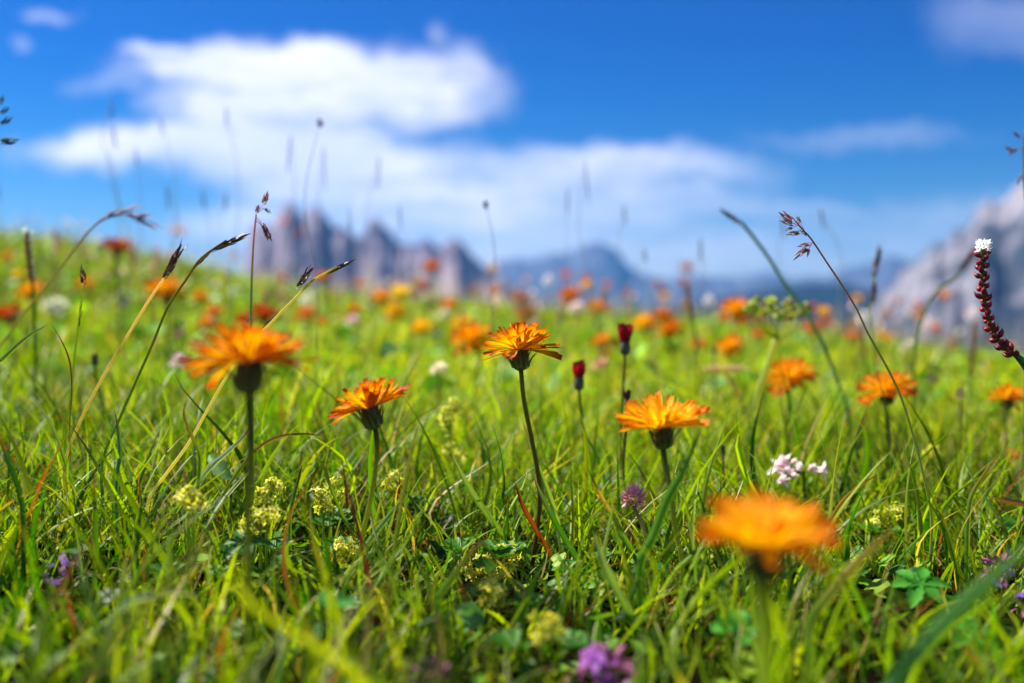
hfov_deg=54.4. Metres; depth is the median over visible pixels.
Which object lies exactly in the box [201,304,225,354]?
hawksbeard flower
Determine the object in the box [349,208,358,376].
tall grass stalk
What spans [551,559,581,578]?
herb leaf
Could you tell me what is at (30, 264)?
knotweed
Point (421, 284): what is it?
hawksbeard flower
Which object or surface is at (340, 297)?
tall grass stalk
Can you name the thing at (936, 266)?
mountains
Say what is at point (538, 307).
bloom
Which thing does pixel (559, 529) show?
grass blade
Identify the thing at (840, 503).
grass blade
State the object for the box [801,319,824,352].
hawksbeard flower
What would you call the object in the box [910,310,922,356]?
hawksbeard flower
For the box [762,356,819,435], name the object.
hawksbeard flower
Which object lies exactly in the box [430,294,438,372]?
tall grass stalk
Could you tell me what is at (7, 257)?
hawksbeard flower
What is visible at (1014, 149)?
meadow grass stalk
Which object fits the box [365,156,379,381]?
tall grass stalk
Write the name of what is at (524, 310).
tall grass stalk
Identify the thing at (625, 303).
tall grass stalk
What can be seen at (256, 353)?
hawksbeard flower
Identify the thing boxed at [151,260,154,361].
tall grass stalk
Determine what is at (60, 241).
tall grass stalk
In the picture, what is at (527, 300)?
tall grass stalk
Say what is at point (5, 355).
grass blade
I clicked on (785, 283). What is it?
sedge
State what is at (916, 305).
hawksbeard flower
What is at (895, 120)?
sky
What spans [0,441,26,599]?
grass blade
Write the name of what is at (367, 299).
tall grass stalk
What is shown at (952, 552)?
grass blade
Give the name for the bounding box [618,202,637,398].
tall grass stalk
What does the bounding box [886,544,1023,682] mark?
grass blade
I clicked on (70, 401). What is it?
grass blade
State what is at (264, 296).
tall grass stalk
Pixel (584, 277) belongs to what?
hawksbeard flower
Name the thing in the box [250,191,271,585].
meadow grass stalk
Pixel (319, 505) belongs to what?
yellow star herb
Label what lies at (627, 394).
hawksbeard bud
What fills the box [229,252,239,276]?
hawksbeard flower
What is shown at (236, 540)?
herb leaf
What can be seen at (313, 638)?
grass blade
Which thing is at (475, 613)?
herb leaf
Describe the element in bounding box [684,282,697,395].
knotweed
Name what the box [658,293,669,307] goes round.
hawksbeard flower
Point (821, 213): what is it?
tall grass stalk
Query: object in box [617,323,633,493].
hawksbeard bud
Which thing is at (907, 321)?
bloom
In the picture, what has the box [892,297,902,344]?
hawksbeard flower
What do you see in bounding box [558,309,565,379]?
tall grass stalk
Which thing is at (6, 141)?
meadow grass stalk
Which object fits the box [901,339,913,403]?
white bloom
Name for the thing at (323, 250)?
tall grass stalk
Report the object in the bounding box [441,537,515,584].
yellow star herb
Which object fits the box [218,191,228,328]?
tall grass stalk
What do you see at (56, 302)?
white bloom
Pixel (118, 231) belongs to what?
tall grass stalk
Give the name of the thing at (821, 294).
hills
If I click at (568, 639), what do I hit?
yellow star herb
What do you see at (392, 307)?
hawksbeard flower
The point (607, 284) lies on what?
hawksbeard flower
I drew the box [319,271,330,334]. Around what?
hawksbeard flower
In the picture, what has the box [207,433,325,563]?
grass blade
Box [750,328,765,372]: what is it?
hawksbeard flower
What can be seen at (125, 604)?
grass blade
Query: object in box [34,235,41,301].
tall grass stalk
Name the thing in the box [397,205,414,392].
tall grass stalk
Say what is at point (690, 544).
grass blade
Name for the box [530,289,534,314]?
bloom
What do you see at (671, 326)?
hawksbeard flower
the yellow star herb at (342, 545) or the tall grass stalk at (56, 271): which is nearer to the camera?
the yellow star herb at (342, 545)
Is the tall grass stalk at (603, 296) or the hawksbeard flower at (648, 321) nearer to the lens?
the tall grass stalk at (603, 296)
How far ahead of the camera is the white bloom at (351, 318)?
1.20 m
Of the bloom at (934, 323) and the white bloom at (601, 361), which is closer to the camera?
the white bloom at (601, 361)
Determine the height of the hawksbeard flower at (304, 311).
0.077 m
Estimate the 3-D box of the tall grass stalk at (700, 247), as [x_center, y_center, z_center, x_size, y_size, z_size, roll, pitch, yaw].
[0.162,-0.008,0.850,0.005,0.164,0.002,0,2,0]
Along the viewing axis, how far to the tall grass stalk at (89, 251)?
2.11 m
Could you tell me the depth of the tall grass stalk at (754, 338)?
1.26 m
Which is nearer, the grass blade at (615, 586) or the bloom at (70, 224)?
the grass blade at (615, 586)
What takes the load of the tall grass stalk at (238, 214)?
on the ground at (696, 676)
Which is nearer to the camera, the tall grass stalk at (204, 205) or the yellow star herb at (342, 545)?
the yellow star herb at (342, 545)
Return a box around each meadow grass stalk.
[0,94,19,144]
[0,204,163,347]
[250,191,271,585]
[779,210,932,576]
[1004,132,1023,489]
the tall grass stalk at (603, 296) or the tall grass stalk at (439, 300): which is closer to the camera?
the tall grass stalk at (603, 296)
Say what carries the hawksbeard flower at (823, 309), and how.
on the ground at (696, 676)
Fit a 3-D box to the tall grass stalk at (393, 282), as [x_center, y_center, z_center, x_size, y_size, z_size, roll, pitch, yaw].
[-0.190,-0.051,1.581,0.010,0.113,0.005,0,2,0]
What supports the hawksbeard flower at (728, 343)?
on the ground at (696, 676)
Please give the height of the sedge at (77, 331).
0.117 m
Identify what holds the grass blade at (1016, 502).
on the ground at (696, 676)
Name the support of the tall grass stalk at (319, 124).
on the ground at (696, 676)
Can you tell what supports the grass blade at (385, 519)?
on the ground at (696, 676)
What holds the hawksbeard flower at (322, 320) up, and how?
on the ground at (696, 676)
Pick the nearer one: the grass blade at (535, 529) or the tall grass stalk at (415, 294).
the grass blade at (535, 529)
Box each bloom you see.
[41,296,69,351]
[68,222,73,256]
[96,237,100,289]
[109,270,115,337]
[120,268,125,305]
[121,295,130,334]
[170,353,184,416]
[175,329,184,369]
[300,291,316,348]
[345,314,360,349]
[430,361,447,426]
[438,308,450,358]
[492,293,501,360]
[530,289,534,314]
[537,304,541,327]
[543,274,552,346]
[568,301,585,359]
[591,358,608,411]
[631,293,635,331]
[704,294,713,358]
[757,316,766,357]
[848,304,853,346]
[855,310,868,369]
[875,328,880,351]
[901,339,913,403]
[906,309,910,340]
[923,316,930,383]
[925,373,937,424]
[932,321,937,353]
[955,389,966,433]
[958,329,962,349]
[964,307,979,357]
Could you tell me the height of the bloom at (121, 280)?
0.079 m
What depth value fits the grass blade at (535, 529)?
0.39 m
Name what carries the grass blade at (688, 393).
on the ground at (696, 676)
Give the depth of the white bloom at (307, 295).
1.25 m
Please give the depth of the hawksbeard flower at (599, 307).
1.50 m
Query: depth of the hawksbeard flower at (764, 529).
0.20 m
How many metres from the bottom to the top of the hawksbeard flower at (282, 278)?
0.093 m
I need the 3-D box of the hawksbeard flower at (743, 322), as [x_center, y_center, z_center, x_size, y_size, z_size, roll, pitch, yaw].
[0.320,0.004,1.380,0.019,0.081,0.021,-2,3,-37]
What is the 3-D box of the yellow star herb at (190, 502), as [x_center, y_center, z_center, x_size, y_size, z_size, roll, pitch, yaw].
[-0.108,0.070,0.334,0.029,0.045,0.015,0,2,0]
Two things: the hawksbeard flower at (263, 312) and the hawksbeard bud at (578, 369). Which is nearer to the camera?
the hawksbeard bud at (578, 369)
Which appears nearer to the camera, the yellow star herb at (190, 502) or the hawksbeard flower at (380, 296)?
the yellow star herb at (190, 502)
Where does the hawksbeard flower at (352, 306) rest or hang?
on the ground at (696, 676)
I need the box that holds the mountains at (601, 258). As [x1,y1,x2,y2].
[486,241,911,315]
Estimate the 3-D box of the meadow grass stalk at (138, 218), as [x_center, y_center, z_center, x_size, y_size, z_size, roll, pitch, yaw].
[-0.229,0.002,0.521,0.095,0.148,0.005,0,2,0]
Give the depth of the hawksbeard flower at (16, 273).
1.52 m
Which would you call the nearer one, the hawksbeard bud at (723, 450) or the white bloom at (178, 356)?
the hawksbeard bud at (723, 450)
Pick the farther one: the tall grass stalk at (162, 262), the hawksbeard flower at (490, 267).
the hawksbeard flower at (490, 267)
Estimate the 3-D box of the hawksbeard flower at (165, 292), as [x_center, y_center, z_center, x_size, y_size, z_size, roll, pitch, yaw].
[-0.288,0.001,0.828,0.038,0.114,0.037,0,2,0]
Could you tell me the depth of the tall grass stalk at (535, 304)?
1.40 m
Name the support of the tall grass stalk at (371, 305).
on the ground at (696, 676)
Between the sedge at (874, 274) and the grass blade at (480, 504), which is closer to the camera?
the grass blade at (480, 504)
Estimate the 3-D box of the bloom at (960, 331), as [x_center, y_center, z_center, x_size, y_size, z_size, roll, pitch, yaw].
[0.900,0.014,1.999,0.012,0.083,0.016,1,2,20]
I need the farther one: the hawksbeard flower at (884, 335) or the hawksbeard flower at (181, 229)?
the hawksbeard flower at (181, 229)
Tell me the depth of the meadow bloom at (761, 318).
1.25 m
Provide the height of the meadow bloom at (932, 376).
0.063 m
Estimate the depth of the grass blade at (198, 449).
0.35 m
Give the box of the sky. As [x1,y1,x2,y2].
[0,0,1023,279]
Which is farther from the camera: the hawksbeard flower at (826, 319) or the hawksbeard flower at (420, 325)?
the hawksbeard flower at (826, 319)
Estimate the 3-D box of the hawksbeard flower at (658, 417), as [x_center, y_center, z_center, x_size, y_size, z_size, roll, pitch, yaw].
[0.050,0.057,0.334,0.032,0.079,0.030,0,2,0]
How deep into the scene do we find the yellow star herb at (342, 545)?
0.36 m
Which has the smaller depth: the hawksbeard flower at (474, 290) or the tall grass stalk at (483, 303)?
the tall grass stalk at (483, 303)
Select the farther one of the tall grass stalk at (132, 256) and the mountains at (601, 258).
the mountains at (601, 258)
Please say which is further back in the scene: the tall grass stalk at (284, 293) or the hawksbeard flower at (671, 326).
the hawksbeard flower at (671, 326)
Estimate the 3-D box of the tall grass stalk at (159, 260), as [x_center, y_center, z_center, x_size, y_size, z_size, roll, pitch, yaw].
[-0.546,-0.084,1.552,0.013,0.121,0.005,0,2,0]
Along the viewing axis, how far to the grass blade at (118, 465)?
0.36 m
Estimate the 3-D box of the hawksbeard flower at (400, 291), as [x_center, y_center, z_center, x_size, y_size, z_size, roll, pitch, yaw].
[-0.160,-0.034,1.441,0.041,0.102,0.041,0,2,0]
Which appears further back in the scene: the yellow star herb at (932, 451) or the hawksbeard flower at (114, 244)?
the hawksbeard flower at (114, 244)
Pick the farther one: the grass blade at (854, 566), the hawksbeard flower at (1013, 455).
the hawksbeard flower at (1013, 455)
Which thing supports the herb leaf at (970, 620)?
on the ground at (696, 676)
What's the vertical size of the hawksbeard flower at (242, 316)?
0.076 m
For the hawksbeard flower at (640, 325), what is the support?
on the ground at (696, 676)
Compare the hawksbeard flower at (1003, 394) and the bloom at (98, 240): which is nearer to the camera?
the hawksbeard flower at (1003, 394)
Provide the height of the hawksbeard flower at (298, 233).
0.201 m
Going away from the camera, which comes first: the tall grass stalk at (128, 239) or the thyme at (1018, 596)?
the thyme at (1018, 596)
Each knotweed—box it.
[22,227,37,436]
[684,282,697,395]
[859,313,867,415]
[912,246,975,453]
[967,321,977,438]
[973,238,1023,369]
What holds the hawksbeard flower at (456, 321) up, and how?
on the ground at (696, 676)
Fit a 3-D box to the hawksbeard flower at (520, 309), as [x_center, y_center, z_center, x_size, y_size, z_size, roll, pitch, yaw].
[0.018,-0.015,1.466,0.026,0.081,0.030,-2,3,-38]
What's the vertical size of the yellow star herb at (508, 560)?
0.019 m
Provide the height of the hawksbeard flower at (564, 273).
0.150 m
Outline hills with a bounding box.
[669,282,880,332]
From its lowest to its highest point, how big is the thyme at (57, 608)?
0.024 m
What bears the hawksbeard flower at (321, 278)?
on the ground at (696, 676)
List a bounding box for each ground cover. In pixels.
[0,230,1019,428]
[0,415,1023,682]
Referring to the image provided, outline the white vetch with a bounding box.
[767,453,827,503]
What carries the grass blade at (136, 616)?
on the ground at (696, 676)
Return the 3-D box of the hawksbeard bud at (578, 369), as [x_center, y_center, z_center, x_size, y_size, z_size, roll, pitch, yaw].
[0.034,0.049,0.502,0.008,0.080,0.007,0,2,0]
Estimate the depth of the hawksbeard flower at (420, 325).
1.05 m
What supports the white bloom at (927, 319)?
on the ground at (696, 676)
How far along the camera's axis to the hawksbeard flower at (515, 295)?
2.07 m
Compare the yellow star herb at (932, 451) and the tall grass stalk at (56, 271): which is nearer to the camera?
the yellow star herb at (932, 451)
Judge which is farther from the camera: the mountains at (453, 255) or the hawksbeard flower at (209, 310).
the mountains at (453, 255)
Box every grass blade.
[0,325,46,362]
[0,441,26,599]
[25,579,56,682]
[31,394,76,570]
[51,324,72,488]
[78,518,226,682]
[106,591,199,682]
[114,410,121,579]
[182,418,255,557]
[183,400,201,592]
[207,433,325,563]
[287,466,301,572]
[307,432,356,582]
[307,627,327,682]
[353,491,408,584]
[390,471,399,545]
[436,538,487,640]
[451,452,524,559]
[515,483,552,563]
[531,470,588,582]
[539,465,566,559]
[587,467,636,566]
[594,533,647,646]
[611,365,743,441]
[635,426,701,634]
[689,513,716,613]
[804,525,897,682]
[818,474,879,580]
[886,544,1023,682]
[924,476,959,595]
[964,452,1000,590]
[991,497,1023,506]
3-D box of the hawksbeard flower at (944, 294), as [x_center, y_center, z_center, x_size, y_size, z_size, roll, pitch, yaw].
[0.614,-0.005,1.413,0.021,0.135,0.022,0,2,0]
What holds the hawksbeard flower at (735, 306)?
on the ground at (696, 676)
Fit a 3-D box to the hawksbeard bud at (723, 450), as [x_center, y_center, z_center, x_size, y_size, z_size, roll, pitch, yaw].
[0.102,0.070,0.483,0.003,0.041,0.002,0,2,0]
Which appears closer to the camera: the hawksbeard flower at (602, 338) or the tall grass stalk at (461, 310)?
the hawksbeard flower at (602, 338)
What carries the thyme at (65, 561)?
on the ground at (696, 676)
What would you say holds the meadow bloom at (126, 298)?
on the ground at (696, 676)
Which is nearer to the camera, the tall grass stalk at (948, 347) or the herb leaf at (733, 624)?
the herb leaf at (733, 624)
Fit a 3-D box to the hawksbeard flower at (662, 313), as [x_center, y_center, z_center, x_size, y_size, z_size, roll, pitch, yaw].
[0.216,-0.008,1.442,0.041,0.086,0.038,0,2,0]
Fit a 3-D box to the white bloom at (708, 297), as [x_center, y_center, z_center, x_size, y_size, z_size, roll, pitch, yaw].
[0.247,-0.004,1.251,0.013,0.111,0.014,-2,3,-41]
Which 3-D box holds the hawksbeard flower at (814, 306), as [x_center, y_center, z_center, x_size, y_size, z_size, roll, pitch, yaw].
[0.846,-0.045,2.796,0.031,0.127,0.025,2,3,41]
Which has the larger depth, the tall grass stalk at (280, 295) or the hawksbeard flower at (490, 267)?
the hawksbeard flower at (490, 267)
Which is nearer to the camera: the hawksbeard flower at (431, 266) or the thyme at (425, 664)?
the thyme at (425, 664)
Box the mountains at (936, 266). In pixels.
[861,183,1023,355]
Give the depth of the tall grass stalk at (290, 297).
1.12 m
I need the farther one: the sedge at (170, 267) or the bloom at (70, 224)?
the bloom at (70, 224)
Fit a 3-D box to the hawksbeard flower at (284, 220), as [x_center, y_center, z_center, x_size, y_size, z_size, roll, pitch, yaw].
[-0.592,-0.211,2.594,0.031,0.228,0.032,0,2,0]
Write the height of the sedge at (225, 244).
0.129 m
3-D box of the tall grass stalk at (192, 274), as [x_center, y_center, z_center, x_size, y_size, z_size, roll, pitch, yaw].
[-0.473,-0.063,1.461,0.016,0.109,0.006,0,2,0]
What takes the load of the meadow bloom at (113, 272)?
on the ground at (696, 676)
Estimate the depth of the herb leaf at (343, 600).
0.28 m
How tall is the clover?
0.041 m
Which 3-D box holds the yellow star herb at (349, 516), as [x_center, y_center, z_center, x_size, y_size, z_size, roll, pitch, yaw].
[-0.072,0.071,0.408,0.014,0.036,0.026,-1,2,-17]
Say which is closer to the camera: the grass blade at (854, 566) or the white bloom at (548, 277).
the grass blade at (854, 566)
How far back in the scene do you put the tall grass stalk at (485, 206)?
0.60 m
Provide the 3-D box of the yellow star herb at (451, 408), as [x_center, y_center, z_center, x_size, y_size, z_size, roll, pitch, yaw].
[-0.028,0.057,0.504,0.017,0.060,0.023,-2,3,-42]
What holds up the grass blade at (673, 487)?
on the ground at (696, 676)
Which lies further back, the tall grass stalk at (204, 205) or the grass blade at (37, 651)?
the tall grass stalk at (204, 205)
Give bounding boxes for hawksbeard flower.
[0,253,12,276]
[0,302,23,356]
[10,270,24,304]
[15,280,45,337]
[75,276,94,314]
[100,237,135,352]
[143,275,188,369]
[168,226,177,253]
[177,226,185,260]
[178,318,318,682]
[188,289,211,327]
[196,316,216,355]
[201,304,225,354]
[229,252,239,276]
[234,311,255,326]
[245,302,281,327]
[277,274,288,297]
[279,217,289,286]
[292,230,302,293]
[293,306,316,354]
[314,270,328,357]
[315,316,329,361]
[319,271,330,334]
[328,377,410,589]
[346,302,363,332]
[356,280,366,295]
[368,288,394,329]
[384,301,407,343]
[389,284,414,339]
[411,318,434,368]
[412,278,429,311]
[420,259,442,319]
[441,297,458,318]
[448,319,496,409]
[449,313,473,344]
[471,286,479,305]
[477,320,562,566]
[487,264,498,301]
[487,286,501,331]
[509,290,525,306]
[515,304,533,323]
[557,285,583,350]
[559,270,572,306]
[579,274,591,317]
[580,280,592,345]
[585,298,610,331]
[590,332,614,392]
[601,280,611,308]
[614,390,710,616]
[621,289,633,323]
[630,313,652,359]
[641,317,655,361]
[651,307,675,353]
[652,281,662,307]
[653,317,686,382]
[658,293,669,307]
[659,288,669,303]
[677,277,688,319]
[679,262,694,321]
[689,338,707,379]
[694,485,840,682]
[711,332,746,400]
[717,296,752,387]
[736,318,749,360]
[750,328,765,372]
[751,314,766,359]
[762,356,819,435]
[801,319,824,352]
[810,303,818,316]
[814,305,831,362]
[818,316,832,329]
[843,330,861,369]
[851,294,863,350]
[856,368,919,457]
[876,331,894,363]
[882,310,891,341]
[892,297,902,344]
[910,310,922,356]
[911,301,924,333]
[927,323,941,350]
[937,290,952,367]
[986,382,1023,454]
[1006,447,1021,480]
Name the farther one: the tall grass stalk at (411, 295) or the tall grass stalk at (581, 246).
the tall grass stalk at (411, 295)
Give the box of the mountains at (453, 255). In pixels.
[243,201,543,307]
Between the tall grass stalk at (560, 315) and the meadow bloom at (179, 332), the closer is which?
the meadow bloom at (179, 332)
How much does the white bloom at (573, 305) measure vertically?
0.096 m
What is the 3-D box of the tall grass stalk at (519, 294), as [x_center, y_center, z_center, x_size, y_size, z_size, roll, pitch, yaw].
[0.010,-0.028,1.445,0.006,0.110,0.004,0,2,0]
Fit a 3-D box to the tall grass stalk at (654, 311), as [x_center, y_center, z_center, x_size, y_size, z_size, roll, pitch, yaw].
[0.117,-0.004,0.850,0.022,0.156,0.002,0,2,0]
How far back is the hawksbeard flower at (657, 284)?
2.77 m
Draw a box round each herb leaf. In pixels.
[207,453,232,536]
[223,529,271,600]
[317,591,357,655]
[454,601,484,647]
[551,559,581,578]
[581,574,609,596]
[710,610,755,661]
[891,566,950,621]
[952,615,990,673]
[989,516,1020,567]
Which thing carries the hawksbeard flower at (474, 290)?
on the ground at (696, 676)
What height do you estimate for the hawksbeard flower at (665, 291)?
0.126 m
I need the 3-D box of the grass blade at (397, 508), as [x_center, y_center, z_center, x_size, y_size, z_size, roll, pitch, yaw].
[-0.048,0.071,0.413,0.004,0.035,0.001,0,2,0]
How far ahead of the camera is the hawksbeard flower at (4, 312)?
0.94 m
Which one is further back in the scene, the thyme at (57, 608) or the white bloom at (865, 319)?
the white bloom at (865, 319)
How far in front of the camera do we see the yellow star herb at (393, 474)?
0.44 m
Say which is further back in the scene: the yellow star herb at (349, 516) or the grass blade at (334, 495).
the yellow star herb at (349, 516)
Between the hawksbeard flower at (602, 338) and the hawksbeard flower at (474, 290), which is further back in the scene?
the hawksbeard flower at (474, 290)
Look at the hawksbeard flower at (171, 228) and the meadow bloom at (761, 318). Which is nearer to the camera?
the meadow bloom at (761, 318)
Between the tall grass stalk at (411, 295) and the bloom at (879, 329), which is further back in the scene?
the bloom at (879, 329)
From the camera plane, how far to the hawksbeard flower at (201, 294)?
1.36 m
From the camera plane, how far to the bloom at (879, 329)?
1.61 m
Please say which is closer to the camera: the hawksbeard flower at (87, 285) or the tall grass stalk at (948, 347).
the tall grass stalk at (948, 347)
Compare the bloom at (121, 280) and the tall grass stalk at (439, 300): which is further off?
the bloom at (121, 280)
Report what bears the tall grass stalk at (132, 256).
on the ground at (696, 676)
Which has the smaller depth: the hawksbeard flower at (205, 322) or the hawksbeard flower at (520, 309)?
the hawksbeard flower at (205, 322)
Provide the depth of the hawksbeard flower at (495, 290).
1.55 m
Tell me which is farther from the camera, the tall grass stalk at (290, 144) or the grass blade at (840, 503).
the tall grass stalk at (290, 144)
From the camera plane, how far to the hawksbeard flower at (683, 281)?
2.38 m
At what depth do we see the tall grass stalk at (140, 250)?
0.95 m
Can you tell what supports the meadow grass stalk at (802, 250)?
on the ground at (696, 676)
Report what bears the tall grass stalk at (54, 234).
on the ground at (696, 676)
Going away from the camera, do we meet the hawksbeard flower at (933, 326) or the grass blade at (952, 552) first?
the grass blade at (952, 552)
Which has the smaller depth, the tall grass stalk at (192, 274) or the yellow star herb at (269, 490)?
the yellow star herb at (269, 490)
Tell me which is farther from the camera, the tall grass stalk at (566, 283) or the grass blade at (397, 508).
the tall grass stalk at (566, 283)
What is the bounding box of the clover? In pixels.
[619,482,648,567]
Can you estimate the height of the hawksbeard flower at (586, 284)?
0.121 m
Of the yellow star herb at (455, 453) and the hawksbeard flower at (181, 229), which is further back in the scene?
the hawksbeard flower at (181, 229)
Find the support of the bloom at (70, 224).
on the ground at (696, 676)
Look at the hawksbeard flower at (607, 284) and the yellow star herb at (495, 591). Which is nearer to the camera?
the yellow star herb at (495, 591)
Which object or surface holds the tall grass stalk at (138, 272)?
on the ground at (696, 676)
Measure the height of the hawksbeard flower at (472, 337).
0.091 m
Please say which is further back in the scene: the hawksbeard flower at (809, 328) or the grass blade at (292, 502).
the hawksbeard flower at (809, 328)
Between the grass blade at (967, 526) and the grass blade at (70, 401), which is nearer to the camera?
the grass blade at (967, 526)
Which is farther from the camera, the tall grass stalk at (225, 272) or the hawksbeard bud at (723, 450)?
the tall grass stalk at (225, 272)
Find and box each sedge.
[63,238,187,531]
[64,264,86,486]
[100,233,250,563]
[145,259,355,545]
[719,208,851,455]
[869,243,882,438]
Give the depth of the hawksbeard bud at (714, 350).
0.75 m
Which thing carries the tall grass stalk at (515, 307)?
on the ground at (696, 676)
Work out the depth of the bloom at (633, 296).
1.86 m
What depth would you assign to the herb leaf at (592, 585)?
0.36 m
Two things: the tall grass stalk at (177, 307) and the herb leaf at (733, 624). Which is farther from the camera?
the tall grass stalk at (177, 307)
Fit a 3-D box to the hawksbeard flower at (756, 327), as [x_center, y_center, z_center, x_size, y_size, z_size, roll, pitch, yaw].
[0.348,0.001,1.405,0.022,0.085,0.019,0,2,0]
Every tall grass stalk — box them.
[0,224,14,369]
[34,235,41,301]
[46,243,53,296]
[52,228,56,331]
[56,241,57,320]
[58,233,62,318]
[88,244,90,275]
[101,102,123,369]
[109,124,137,371]
[127,248,135,352]
[128,244,136,329]
[135,147,143,353]
[137,254,139,295]
[151,243,160,339]
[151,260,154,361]
[158,255,165,308]
[161,119,176,351]
[161,255,164,278]
[166,185,179,390]
[175,253,178,351]
[186,263,194,316]
[202,189,216,352]
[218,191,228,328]
[224,267,232,325]
[226,108,239,324]
[262,288,271,364]
[272,136,294,386]
[272,281,274,308]
[279,288,281,308]
[282,286,287,342]
[289,295,291,340]
[304,118,324,412]
[318,144,330,386]
[338,292,341,367]
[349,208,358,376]
[364,290,368,331]
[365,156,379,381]
[369,297,373,353]
[390,274,394,326]
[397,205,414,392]
[410,286,413,325]
[412,289,417,343]
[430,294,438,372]
[437,293,441,345]
[459,305,463,371]
[481,291,485,325]
[483,201,496,445]
[490,303,494,338]
[514,304,516,322]
[518,288,520,321]
[522,302,526,318]
[525,292,529,381]
[534,299,536,323]
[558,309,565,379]
[566,186,567,386]
[578,161,602,392]
[601,287,605,375]
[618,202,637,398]
[624,300,627,359]
[637,246,658,391]
[652,316,655,366]
[698,237,704,396]
[753,314,756,367]
[778,213,790,400]
[820,208,845,395]
[944,340,950,392]
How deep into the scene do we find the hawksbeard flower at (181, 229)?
2.71 m
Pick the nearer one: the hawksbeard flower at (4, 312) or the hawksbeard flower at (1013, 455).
the hawksbeard flower at (1013, 455)
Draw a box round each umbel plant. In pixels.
[699,364,751,427]
[742,296,811,456]
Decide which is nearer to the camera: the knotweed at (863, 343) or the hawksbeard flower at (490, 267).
the knotweed at (863, 343)
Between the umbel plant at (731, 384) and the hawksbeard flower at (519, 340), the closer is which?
the hawksbeard flower at (519, 340)
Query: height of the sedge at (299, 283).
0.120 m
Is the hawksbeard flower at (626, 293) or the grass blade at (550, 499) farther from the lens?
the hawksbeard flower at (626, 293)
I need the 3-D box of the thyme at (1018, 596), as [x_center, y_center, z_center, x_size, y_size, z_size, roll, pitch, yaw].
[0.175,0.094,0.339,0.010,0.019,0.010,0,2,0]
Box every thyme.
[44,564,64,623]
[59,552,78,624]
[406,654,452,682]
[576,642,634,682]
[979,550,1021,621]
[1009,592,1023,624]
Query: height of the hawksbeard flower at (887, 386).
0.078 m
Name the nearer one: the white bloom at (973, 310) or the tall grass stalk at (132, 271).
the tall grass stalk at (132, 271)
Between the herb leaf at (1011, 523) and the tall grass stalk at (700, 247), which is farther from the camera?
the tall grass stalk at (700, 247)
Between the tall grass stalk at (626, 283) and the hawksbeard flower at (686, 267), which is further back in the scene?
the hawksbeard flower at (686, 267)
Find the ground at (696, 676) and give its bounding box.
[0,248,1023,682]
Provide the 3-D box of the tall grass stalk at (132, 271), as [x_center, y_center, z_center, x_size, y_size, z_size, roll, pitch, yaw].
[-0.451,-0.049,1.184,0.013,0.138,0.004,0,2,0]
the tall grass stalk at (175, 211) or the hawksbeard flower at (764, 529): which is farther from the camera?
the tall grass stalk at (175, 211)
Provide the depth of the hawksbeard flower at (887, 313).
2.77 m
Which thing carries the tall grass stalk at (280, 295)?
on the ground at (696, 676)
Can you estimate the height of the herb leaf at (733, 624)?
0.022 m
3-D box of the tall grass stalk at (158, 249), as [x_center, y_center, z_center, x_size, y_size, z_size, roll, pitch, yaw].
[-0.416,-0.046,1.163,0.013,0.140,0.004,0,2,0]
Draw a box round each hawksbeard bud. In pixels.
[91,353,104,449]
[572,360,585,447]
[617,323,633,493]
[622,389,630,481]
[712,346,716,415]
[721,445,725,491]
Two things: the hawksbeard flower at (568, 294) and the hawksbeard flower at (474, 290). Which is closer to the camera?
the hawksbeard flower at (568, 294)
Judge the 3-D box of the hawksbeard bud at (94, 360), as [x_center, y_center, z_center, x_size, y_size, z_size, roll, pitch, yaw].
[-0.229,0.042,0.552,0.007,0.071,0.004,0,2,0]
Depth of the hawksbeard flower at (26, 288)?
1.22 m
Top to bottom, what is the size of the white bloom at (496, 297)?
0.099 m
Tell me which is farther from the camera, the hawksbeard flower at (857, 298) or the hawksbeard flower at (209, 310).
the hawksbeard flower at (857, 298)
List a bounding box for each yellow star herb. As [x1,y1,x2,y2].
[149,484,233,601]
[229,476,292,586]
[236,504,303,597]
[306,486,354,553]
[317,535,358,587]
[319,473,353,537]
[363,469,425,531]
[436,395,478,508]
[439,435,479,492]
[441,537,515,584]
[470,578,542,632]
[477,539,525,576]
[489,609,592,682]
[854,500,904,554]
[922,445,944,515]
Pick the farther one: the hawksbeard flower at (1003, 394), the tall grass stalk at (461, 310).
the tall grass stalk at (461, 310)
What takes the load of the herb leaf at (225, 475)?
on the ground at (696, 676)
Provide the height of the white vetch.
0.040 m
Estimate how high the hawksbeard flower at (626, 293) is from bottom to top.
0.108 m
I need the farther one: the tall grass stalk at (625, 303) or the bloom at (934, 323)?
the bloom at (934, 323)
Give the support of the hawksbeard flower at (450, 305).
on the ground at (696, 676)
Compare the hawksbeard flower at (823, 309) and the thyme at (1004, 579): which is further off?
the hawksbeard flower at (823, 309)
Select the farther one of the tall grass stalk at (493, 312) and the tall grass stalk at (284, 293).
the tall grass stalk at (493, 312)
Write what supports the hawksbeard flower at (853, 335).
on the ground at (696, 676)
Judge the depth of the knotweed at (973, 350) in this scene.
0.75 m
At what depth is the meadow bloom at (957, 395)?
0.63 m
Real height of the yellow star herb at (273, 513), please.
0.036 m
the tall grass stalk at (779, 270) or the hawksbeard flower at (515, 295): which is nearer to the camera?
the tall grass stalk at (779, 270)
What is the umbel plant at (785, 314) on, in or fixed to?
on the ground at (696, 676)
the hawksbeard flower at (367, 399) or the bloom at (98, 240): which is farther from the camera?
the bloom at (98, 240)
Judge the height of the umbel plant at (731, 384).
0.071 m
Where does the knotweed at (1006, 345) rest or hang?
on the ground at (696, 676)

